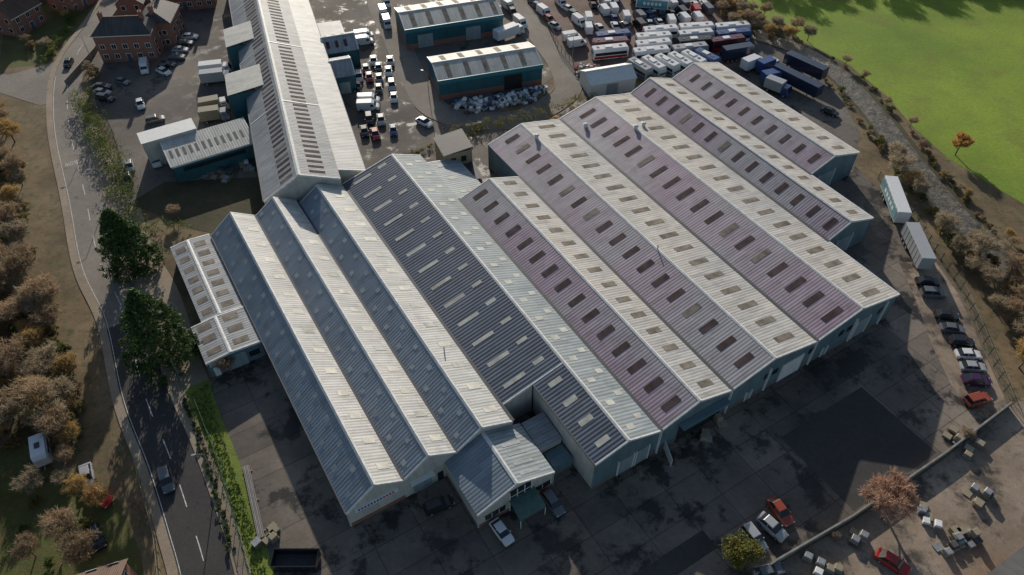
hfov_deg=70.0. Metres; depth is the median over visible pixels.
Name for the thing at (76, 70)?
garden wall
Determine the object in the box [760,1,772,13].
bare tree
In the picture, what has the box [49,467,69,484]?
bare tree
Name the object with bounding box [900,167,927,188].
bare tree
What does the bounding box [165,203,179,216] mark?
bare tree
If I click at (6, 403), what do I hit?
bare tree
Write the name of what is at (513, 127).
kerb
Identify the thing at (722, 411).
plinth
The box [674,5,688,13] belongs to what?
parked van
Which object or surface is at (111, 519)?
garden lawn
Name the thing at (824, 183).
gutter
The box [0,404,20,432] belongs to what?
bare tree
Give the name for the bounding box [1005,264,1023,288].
bare tree
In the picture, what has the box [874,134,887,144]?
shrub
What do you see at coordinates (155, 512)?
pavement
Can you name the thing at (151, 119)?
parked car
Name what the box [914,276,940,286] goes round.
parked car
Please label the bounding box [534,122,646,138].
roof vents
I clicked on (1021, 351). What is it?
bare tree
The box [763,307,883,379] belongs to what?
facade windows
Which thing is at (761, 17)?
bare tree
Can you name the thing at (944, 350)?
parking strip
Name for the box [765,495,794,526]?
parked car
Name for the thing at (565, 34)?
parked van
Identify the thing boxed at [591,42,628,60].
parked coach
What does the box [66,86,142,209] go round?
hedge
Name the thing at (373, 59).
parked car
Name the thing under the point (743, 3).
bare tree
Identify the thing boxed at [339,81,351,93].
doors
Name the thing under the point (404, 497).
brick plinth
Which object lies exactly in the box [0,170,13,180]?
shrub
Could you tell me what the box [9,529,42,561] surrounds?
bare tree
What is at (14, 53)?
lawn
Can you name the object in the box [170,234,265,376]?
annex workshop
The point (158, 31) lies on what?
window frames
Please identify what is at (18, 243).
bare tree
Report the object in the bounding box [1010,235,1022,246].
bare tree
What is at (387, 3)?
parked van
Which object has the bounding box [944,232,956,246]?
shrub
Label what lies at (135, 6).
windows
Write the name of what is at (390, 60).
parked car
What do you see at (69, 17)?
shrub
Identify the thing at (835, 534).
bare tree
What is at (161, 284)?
verge
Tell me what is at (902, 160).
bare tree
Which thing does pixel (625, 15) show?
parked van
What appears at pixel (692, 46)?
parked coach
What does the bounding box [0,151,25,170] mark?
bare tree
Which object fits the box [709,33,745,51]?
parked coach
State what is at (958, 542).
pallet stack
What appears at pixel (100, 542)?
parked car
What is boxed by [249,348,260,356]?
windows
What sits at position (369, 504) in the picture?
sign lettering
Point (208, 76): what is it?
parked truck
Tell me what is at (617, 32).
parked coach
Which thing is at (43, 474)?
shrub
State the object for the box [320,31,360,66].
side wing
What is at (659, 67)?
parked coach
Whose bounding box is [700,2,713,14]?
parked van
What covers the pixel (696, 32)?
parked coach
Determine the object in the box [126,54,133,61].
door
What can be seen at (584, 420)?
rooflights
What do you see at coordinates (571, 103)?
hedge
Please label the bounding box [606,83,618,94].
doors
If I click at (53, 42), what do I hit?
hedge
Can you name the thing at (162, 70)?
parked car
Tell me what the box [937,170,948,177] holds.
shrub
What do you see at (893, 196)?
lorry trailer
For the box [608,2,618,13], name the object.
parked van
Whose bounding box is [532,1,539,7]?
parked car
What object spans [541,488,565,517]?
parked car
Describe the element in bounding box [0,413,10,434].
bare tree
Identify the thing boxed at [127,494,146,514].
bare tree
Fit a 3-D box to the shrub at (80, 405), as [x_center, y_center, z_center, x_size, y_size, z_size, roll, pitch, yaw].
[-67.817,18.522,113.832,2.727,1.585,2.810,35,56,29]
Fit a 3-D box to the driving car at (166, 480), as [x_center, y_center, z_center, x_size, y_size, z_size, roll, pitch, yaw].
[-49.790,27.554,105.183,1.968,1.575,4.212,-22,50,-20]
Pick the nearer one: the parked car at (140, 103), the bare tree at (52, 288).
the bare tree at (52, 288)
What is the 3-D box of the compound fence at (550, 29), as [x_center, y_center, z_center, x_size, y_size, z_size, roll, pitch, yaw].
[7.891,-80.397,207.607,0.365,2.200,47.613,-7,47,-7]
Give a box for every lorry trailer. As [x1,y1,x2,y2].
[635,0,668,10]
[720,41,754,62]
[773,63,824,97]
[782,50,829,79]
[880,175,911,222]
[901,222,936,268]
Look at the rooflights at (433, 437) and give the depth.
115.62 m
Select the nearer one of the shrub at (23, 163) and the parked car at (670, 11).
the shrub at (23, 163)
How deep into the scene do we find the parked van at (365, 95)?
172.76 m
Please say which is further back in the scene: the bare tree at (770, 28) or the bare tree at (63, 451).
the bare tree at (770, 28)
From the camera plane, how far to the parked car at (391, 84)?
177.89 m
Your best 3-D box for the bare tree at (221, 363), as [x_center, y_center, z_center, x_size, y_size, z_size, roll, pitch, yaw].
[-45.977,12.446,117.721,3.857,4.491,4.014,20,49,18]
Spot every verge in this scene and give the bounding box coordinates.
[102,149,210,403]
[184,380,274,574]
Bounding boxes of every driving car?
[63,57,73,67]
[157,465,175,493]
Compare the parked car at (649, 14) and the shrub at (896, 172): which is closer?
the shrub at (896, 172)
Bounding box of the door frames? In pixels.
[616,168,871,475]
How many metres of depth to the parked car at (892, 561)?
96.47 m
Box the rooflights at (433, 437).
[248,194,496,468]
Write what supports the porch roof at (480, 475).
on the gable wall at (519, 406)
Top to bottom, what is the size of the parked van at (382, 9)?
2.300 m
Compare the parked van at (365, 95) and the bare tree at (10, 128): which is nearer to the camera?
the bare tree at (10, 128)
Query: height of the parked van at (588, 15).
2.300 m
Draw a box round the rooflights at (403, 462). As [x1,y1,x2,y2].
[216,194,539,499]
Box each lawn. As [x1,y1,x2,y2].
[0,1,95,68]
[0,441,143,574]
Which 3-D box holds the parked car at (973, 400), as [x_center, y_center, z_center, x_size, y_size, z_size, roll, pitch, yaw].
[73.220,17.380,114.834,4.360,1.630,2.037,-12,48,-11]
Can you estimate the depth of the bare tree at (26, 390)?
110.43 m
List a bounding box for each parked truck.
[197,94,229,108]
[197,104,229,123]
[198,59,232,71]
[198,67,231,85]
[493,21,524,42]
[739,53,762,72]
[755,55,779,72]
[759,68,782,83]
[763,74,791,97]
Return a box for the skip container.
[269,548,320,572]
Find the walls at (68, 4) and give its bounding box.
[47,0,97,14]
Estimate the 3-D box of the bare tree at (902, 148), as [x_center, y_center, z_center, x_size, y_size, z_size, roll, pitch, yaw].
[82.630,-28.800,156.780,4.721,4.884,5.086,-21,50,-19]
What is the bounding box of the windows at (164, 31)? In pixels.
[162,15,183,43]
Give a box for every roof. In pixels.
[0,0,40,19]
[76,558,127,574]
[211,187,478,511]
[233,185,509,482]
[343,155,626,462]
[394,154,658,438]
[433,128,472,155]
[445,434,514,514]
[461,63,860,427]
[463,161,482,178]
[485,423,553,481]
[492,63,897,398]
[521,412,561,450]
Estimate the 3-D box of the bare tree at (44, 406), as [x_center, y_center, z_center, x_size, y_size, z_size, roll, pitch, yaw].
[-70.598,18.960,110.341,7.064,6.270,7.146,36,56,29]
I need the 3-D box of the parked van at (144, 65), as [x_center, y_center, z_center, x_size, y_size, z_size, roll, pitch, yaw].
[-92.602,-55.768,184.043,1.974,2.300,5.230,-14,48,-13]
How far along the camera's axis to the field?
188.14 m
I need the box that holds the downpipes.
[655,301,889,452]
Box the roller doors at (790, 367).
[778,354,803,380]
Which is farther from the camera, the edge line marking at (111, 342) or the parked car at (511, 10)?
the parked car at (511, 10)
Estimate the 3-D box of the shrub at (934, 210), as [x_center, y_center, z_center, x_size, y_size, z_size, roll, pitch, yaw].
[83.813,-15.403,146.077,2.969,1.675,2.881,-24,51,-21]
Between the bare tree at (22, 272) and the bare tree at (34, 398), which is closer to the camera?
the bare tree at (34, 398)
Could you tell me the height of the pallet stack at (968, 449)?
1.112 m
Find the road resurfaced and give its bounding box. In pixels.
[107,322,234,574]
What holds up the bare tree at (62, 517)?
on the garden lawn at (111, 519)
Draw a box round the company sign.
[354,487,398,512]
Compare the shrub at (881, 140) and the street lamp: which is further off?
the shrub at (881, 140)
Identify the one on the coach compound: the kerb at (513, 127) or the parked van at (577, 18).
the parked van at (577, 18)
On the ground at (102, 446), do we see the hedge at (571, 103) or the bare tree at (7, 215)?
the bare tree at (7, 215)
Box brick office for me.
[90,9,164,62]
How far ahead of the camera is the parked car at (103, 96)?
174.22 m
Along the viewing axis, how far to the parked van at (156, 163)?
156.30 m
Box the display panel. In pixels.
[663,440,672,466]
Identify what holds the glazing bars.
attached to the gable wall at (519, 406)
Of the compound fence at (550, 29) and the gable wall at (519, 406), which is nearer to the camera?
the gable wall at (519, 406)
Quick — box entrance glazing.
[510,481,530,509]
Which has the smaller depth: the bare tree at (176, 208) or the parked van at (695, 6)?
the bare tree at (176, 208)
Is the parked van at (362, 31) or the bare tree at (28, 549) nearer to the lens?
the bare tree at (28, 549)
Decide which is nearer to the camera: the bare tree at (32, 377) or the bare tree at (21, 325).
the bare tree at (32, 377)
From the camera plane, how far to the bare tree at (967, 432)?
109.68 m
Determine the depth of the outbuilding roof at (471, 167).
151.23 m
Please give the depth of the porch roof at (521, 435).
103.27 m
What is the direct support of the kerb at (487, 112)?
on the estate yard at (176, 93)
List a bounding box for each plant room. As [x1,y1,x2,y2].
[523,427,560,455]
[544,444,571,475]
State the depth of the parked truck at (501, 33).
193.73 m
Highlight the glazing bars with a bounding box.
[484,479,550,520]
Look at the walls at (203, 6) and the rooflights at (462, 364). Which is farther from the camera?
the walls at (203, 6)
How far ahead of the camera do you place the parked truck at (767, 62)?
181.92 m
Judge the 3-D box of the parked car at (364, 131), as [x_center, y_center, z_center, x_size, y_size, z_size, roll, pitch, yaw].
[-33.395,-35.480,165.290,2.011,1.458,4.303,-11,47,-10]
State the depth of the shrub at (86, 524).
100.42 m
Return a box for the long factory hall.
[223,0,365,203]
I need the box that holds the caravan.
[28,432,51,469]
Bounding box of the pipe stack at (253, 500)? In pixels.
[242,465,265,537]
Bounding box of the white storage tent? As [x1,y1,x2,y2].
[579,63,636,97]
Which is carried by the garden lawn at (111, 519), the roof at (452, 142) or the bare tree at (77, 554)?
the bare tree at (77, 554)
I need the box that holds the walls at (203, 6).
[153,0,216,10]
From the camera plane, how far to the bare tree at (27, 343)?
119.48 m
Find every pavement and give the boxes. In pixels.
[46,0,178,574]
[85,122,251,574]
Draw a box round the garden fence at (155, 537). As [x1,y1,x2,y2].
[133,461,159,574]
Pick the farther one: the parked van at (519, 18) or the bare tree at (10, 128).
the parked van at (519, 18)
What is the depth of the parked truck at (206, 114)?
167.15 m
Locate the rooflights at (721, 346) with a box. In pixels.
[473,74,842,411]
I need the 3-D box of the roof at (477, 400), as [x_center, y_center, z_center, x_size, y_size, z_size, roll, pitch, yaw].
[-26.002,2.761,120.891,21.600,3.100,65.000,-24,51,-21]
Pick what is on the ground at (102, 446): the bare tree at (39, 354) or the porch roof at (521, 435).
the bare tree at (39, 354)
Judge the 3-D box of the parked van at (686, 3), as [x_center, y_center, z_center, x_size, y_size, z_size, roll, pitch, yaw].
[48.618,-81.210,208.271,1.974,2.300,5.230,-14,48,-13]
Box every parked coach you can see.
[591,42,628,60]
[592,36,628,46]
[595,28,631,41]
[627,56,652,80]
[631,44,669,59]
[634,31,671,42]
[634,37,671,50]
[641,54,666,77]
[642,24,678,37]
[654,53,680,76]
[667,51,692,71]
[671,41,708,52]
[676,28,713,39]
[676,35,712,47]
[678,21,714,30]
[680,49,706,61]
[694,47,720,62]
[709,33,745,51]
[714,20,750,34]
[714,27,751,40]
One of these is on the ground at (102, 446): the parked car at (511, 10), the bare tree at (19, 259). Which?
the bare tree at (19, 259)
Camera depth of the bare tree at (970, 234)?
138.21 m
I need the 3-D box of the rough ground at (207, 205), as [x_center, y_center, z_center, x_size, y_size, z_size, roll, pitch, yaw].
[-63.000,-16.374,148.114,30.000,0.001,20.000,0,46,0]
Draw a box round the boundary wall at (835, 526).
[754,402,1012,574]
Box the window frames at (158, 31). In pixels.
[99,31,162,58]
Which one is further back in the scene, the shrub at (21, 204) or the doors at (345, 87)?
the doors at (345, 87)
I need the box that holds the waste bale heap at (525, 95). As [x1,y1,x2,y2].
[450,85,548,113]
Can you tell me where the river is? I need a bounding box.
[751,29,1023,283]
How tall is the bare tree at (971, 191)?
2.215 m
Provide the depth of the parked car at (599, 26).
198.04 m
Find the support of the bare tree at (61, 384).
on the ground at (102, 446)
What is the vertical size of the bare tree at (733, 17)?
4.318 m
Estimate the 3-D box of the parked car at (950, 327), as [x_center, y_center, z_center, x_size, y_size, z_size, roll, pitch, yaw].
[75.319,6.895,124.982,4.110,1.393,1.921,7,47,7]
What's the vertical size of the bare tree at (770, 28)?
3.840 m
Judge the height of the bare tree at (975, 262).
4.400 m
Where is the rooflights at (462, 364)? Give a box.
[302,160,642,429]
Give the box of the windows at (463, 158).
[451,155,465,161]
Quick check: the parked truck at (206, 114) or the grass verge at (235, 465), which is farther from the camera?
the parked truck at (206, 114)
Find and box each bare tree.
[0,106,10,119]
[0,116,22,141]
[0,143,11,158]
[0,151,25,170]
[0,184,20,202]
[0,200,19,223]
[0,217,32,242]
[0,242,37,276]
[0,243,8,259]
[0,260,18,291]
[0,264,8,283]
[0,294,24,322]
[0,333,28,375]
[0,358,18,379]
[0,373,20,392]
[0,386,8,415]
[0,387,20,419]
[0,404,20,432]
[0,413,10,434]
[1,257,32,277]
[1,276,24,291]
[5,239,29,257]
[5,373,55,408]
[6,168,27,185]
[9,279,27,296]
[9,329,34,350]
[9,462,44,494]
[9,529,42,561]
[10,280,50,314]
[10,324,47,352]
[13,389,53,427]
[14,318,40,332]
[15,271,61,304]
[15,372,42,393]
[16,355,49,379]
[18,33,30,41]
[18,383,67,426]
[24,272,58,292]
[25,337,58,362]
[26,301,61,326]
[26,347,53,361]
[27,400,72,436]
[32,356,57,377]
[35,36,51,44]
[38,503,79,538]
[45,372,75,401]
[49,351,79,376]
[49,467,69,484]
[51,419,80,443]
[51,443,74,461]
[52,526,102,565]
[59,8,68,16]
[61,471,88,500]
[78,480,109,509]
[81,60,93,69]
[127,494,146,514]
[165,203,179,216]
[211,355,234,371]
[717,0,729,9]
[727,12,741,21]
[728,0,737,10]
[737,0,749,9]
[737,9,746,18]
[740,7,760,21]
[748,0,759,10]
[751,17,764,32]
[755,14,765,20]
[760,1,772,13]
[762,23,778,33]
[770,14,784,25]
[777,24,786,35]
[782,25,800,40]
[790,16,806,26]
[803,24,818,40]
[831,529,840,539]
[841,54,852,63]
[858,466,922,525]
[861,69,871,78]
[884,96,893,105]
[887,149,918,175]
[888,140,910,156]
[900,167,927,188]
[907,115,919,126]
[911,175,931,196]
[916,138,928,149]
[934,209,961,233]
[947,172,955,178]
[950,233,973,253]
[956,181,966,190]
[961,425,975,438]
[963,188,973,196]
[965,253,990,272]
[966,228,985,243]
[968,226,1006,255]
[979,263,1007,286]
[987,291,1011,309]
[999,249,1023,271]
[1004,294,1023,319]
[1005,227,1017,237]
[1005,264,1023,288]
[1009,282,1023,298]
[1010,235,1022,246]
[1013,311,1023,337]
[1015,337,1023,367]
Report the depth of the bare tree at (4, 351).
115.56 m
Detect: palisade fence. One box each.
[97,99,131,196]
[193,398,249,574]
[877,172,1015,401]
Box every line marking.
[53,77,180,574]
[67,46,203,560]
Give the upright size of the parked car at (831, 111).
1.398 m
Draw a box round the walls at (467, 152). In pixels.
[434,140,471,163]
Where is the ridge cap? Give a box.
[229,62,863,485]
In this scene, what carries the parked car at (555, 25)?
on the coach compound
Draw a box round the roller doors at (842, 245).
[413,169,870,492]
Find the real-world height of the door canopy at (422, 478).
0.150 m
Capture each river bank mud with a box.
[751,38,1013,281]
[759,28,1023,263]
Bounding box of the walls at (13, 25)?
[0,5,47,37]
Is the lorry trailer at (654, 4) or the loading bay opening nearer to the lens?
the loading bay opening
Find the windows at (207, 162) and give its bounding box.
[143,147,245,170]
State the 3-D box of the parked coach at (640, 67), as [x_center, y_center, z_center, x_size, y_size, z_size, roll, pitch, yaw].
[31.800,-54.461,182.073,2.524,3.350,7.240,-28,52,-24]
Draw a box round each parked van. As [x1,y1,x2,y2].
[139,56,149,73]
[152,159,162,167]
[353,28,373,37]
[355,34,373,46]
[356,92,379,102]
[356,98,379,111]
[378,3,386,18]
[382,0,390,7]
[382,13,391,28]
[500,0,515,8]
[513,13,527,27]
[536,3,551,15]
[554,0,566,7]
[561,29,581,41]
[567,36,587,48]
[571,12,584,27]
[583,11,592,23]
[584,21,592,33]
[597,3,609,15]
[599,0,610,4]
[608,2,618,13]
[621,10,630,21]
[632,9,645,20]
[632,17,646,30]
[665,14,676,23]
[669,0,678,8]
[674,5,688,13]
[676,11,690,22]
[677,0,689,8]
[690,3,701,12]
[691,11,703,21]
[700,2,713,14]
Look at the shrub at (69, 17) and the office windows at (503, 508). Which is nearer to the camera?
the office windows at (503, 508)
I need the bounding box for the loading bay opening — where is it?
[675,411,718,440]
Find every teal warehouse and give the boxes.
[394,0,503,49]
[427,41,542,100]
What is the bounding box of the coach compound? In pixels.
[540,0,748,77]
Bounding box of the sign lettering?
[358,497,381,510]
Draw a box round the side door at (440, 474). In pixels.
[437,470,443,480]
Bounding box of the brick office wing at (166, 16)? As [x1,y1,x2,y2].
[142,0,185,47]
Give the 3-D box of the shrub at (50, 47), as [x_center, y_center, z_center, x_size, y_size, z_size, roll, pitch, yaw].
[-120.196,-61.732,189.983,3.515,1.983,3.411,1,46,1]
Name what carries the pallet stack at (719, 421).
on the factory yard at (729, 479)
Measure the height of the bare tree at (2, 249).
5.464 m
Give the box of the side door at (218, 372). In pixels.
[213,367,221,375]
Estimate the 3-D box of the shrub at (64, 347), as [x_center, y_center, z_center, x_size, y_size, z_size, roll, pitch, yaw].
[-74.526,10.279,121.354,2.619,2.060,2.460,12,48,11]
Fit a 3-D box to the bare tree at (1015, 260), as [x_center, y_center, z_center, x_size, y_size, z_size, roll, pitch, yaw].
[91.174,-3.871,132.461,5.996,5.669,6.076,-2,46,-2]
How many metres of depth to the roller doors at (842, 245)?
114.31 m
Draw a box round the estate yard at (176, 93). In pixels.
[92,0,859,200]
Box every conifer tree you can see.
[94,207,166,285]
[117,287,201,390]
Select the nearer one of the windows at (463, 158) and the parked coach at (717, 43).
the windows at (463, 158)
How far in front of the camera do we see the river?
167.39 m
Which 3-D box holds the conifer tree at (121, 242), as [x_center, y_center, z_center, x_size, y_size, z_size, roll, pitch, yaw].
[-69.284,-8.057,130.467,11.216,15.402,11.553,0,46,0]
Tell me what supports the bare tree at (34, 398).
on the ground at (102, 446)
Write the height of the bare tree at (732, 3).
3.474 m
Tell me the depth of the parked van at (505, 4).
206.51 m
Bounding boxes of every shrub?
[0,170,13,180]
[0,290,15,301]
[0,292,16,307]
[6,322,20,336]
[7,158,27,171]
[13,211,30,222]
[16,524,30,533]
[17,200,29,207]
[17,312,28,320]
[22,432,37,445]
[23,39,35,48]
[26,493,43,508]
[39,472,47,482]
[40,323,57,336]
[42,45,56,53]
[42,334,58,344]
[43,556,54,569]
[48,367,75,383]
[48,434,67,450]
[51,399,69,417]
[55,342,72,355]
[61,391,78,402]
[61,414,76,425]
[64,13,74,21]
[65,397,81,412]
[66,378,83,392]
[67,400,85,414]
[70,426,85,439]
[78,517,96,532]
[84,65,103,78]
[720,9,728,16]
[768,32,775,37]
[836,86,845,92]
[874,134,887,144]
[878,144,885,150]
[886,106,895,112]
[893,167,905,176]
[923,206,939,216]
[925,149,931,155]
[928,155,937,161]
[936,225,948,232]
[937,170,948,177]
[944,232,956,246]
[963,251,978,260]
[983,253,1001,266]
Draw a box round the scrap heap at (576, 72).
[574,62,599,78]
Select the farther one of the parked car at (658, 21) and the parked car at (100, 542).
the parked car at (658, 21)
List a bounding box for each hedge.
[36,4,82,63]
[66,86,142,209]
[121,204,192,235]
[182,398,236,552]
[402,133,476,153]
[442,92,597,132]
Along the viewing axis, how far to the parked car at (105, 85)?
177.83 m
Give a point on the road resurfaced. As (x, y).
(193, 519)
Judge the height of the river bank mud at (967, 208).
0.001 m
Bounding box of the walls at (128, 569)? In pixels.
[122,563,136,574]
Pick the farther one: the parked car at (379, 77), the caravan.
the parked car at (379, 77)
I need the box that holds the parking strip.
[899,262,1004,411]
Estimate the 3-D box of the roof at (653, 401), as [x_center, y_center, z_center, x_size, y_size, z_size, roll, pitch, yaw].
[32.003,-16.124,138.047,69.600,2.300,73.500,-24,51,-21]
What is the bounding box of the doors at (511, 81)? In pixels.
[504,73,521,89]
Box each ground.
[0,2,1023,574]
[129,177,264,232]
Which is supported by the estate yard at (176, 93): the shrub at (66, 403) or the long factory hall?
the long factory hall
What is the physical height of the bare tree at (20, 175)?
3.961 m
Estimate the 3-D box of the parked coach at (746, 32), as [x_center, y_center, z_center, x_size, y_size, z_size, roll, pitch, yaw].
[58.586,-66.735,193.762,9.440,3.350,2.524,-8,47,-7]
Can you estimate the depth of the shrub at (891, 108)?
171.05 m
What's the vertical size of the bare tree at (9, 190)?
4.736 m
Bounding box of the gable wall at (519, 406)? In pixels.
[217,250,553,527]
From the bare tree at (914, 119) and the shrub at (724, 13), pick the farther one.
the shrub at (724, 13)
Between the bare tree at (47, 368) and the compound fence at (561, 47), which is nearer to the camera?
the bare tree at (47, 368)
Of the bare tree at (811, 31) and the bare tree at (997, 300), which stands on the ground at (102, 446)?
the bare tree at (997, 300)
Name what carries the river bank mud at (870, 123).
on the river
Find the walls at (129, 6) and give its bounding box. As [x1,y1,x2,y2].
[115,0,150,15]
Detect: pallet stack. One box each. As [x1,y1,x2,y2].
[201,167,234,183]
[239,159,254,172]
[250,521,280,548]
[465,120,481,127]
[699,428,711,442]
[713,413,727,428]
[802,551,843,574]
[848,527,869,545]
[917,501,942,530]
[932,524,983,558]
[941,424,985,460]
[962,482,994,509]
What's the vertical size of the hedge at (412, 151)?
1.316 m
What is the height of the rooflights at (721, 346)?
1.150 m
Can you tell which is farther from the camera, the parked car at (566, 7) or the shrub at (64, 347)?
the parked car at (566, 7)
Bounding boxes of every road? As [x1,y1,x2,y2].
[0,62,53,105]
[52,0,138,328]
[367,0,580,128]
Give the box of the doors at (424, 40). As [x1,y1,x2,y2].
[418,25,480,47]
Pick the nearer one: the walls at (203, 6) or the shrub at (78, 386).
the shrub at (78, 386)
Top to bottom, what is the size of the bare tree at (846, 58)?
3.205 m
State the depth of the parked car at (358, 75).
180.70 m
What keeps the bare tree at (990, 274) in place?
on the ground at (102, 446)
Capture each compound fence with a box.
[538,0,557,48]
[558,46,738,80]
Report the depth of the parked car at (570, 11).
203.97 m
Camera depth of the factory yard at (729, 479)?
105.71 m
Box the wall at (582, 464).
[446,387,594,522]
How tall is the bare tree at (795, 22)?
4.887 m
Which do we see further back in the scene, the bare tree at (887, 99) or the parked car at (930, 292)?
the bare tree at (887, 99)
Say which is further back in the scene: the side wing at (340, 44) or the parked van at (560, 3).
the parked van at (560, 3)
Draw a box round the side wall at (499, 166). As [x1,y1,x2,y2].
[343,146,896,515]
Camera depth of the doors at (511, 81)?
177.36 m
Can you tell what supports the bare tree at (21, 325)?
on the ground at (102, 446)
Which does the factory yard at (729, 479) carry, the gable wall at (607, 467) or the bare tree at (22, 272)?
the gable wall at (607, 467)
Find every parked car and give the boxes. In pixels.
[78,461,94,490]
[84,521,107,551]
[92,82,111,89]
[92,487,114,508]
[93,87,111,94]
[95,92,115,102]
[113,76,130,85]
[122,171,133,185]
[124,159,134,171]
[135,97,145,109]
[145,114,165,124]
[155,66,171,75]
[157,60,175,67]
[167,52,185,59]
[171,46,188,52]
[177,39,193,45]
[181,32,198,39]
[354,80,361,91]
[355,69,362,81]
[359,125,368,137]
[362,63,369,73]
[365,71,373,82]
[365,111,373,124]
[369,55,377,65]
[370,127,380,140]
[374,62,382,72]
[374,83,382,94]
[375,73,382,82]
[376,113,385,125]
[384,65,392,75]
[386,55,394,65]
[388,77,395,90]
[389,124,397,135]
[390,91,397,102]
[415,116,433,127]
[422,495,454,516]
[489,517,514,546]
[507,5,516,16]
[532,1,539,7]
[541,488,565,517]
[543,13,555,21]
[548,21,561,29]
[561,4,573,10]
[567,8,579,15]
[588,1,596,8]
[593,23,604,30]
[610,14,618,21]
[610,21,619,29]
[619,21,630,28]
[644,10,654,18]
[646,19,653,25]
[653,17,663,24]
[658,11,665,18]
[666,9,676,16]
[740,521,767,550]
[750,561,784,574]
[755,511,788,542]
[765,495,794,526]
[820,106,839,116]
[874,547,911,574]
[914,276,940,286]
[919,286,946,298]
[932,309,959,321]
[938,322,965,334]
[948,334,975,347]
[954,348,982,360]
[958,360,986,373]
[960,373,991,387]
[962,391,992,407]
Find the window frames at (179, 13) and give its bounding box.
[161,13,183,43]
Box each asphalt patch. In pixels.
[634,530,716,574]
[781,387,936,510]
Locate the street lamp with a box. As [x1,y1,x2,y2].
[191,453,216,476]
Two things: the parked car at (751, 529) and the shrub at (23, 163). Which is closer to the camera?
the parked car at (751, 529)
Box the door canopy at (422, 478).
[410,471,434,486]
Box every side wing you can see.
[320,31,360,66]
[328,55,356,93]
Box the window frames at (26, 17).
[0,6,43,33]
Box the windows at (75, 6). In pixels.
[52,0,83,9]
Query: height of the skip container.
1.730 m
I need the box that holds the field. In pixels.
[738,0,1023,203]
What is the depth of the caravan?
106.92 m
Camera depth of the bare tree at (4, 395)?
111.60 m
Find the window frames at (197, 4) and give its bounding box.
[179,0,211,6]
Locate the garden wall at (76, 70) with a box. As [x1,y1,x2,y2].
[64,8,118,84]
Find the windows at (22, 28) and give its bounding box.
[0,6,43,32]
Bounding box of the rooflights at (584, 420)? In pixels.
[354,163,610,447]
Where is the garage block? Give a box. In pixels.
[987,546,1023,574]
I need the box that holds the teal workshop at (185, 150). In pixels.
[137,117,254,182]
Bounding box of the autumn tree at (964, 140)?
[950,131,976,154]
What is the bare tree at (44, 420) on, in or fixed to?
on the ground at (102, 446)
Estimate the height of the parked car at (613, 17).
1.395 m
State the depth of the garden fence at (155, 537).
100.44 m
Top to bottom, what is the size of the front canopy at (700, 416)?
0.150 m
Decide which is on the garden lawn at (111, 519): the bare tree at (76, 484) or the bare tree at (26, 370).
the bare tree at (76, 484)
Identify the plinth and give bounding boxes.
[352,484,551,527]
[592,314,886,488]
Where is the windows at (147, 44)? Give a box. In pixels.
[99,30,163,58]
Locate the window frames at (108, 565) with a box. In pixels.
[85,561,127,574]
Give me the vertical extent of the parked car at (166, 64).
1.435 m
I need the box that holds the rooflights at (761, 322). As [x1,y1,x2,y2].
[504,68,879,387]
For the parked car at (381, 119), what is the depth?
167.68 m
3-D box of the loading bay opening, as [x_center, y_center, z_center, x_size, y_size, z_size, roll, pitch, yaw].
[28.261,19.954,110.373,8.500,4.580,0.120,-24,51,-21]
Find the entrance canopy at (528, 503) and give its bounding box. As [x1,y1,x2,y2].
[509,486,545,521]
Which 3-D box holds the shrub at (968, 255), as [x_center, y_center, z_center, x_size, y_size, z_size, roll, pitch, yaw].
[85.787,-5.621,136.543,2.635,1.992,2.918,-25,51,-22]
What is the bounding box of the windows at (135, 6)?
[121,2,145,10]
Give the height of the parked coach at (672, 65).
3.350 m
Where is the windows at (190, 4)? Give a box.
[177,0,215,6]
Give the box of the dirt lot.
[781,397,1023,574]
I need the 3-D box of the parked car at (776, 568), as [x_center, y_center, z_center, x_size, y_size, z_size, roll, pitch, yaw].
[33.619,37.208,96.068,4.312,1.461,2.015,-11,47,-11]
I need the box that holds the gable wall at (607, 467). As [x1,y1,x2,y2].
[488,145,895,488]
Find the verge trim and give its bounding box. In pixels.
[211,62,899,516]
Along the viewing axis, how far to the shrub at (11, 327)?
123.61 m
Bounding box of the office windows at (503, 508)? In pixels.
[484,480,549,520]
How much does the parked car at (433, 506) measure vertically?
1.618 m
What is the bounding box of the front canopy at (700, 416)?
[678,397,731,430]
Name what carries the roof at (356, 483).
on the gable wall at (519, 406)
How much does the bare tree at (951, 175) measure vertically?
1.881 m
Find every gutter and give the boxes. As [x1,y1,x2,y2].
[210,235,595,514]
[254,78,827,479]
[718,62,899,293]
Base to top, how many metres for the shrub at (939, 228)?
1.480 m
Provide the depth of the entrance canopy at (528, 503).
100.29 m
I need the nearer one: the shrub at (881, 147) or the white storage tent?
the shrub at (881, 147)
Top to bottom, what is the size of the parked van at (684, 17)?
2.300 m
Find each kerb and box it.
[390,2,554,112]
[415,0,581,129]
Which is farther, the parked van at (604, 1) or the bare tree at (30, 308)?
the parked van at (604, 1)
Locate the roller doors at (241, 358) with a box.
[226,351,249,369]
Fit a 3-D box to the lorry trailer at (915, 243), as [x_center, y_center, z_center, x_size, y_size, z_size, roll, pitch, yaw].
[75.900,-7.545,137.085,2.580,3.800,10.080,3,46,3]
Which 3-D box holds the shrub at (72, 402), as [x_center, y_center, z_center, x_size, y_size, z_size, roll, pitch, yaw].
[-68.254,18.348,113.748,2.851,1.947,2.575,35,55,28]
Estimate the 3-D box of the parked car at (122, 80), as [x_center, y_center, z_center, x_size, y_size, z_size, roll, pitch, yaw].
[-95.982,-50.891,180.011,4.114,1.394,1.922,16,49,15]
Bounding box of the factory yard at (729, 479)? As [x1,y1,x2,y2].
[211,89,1007,574]

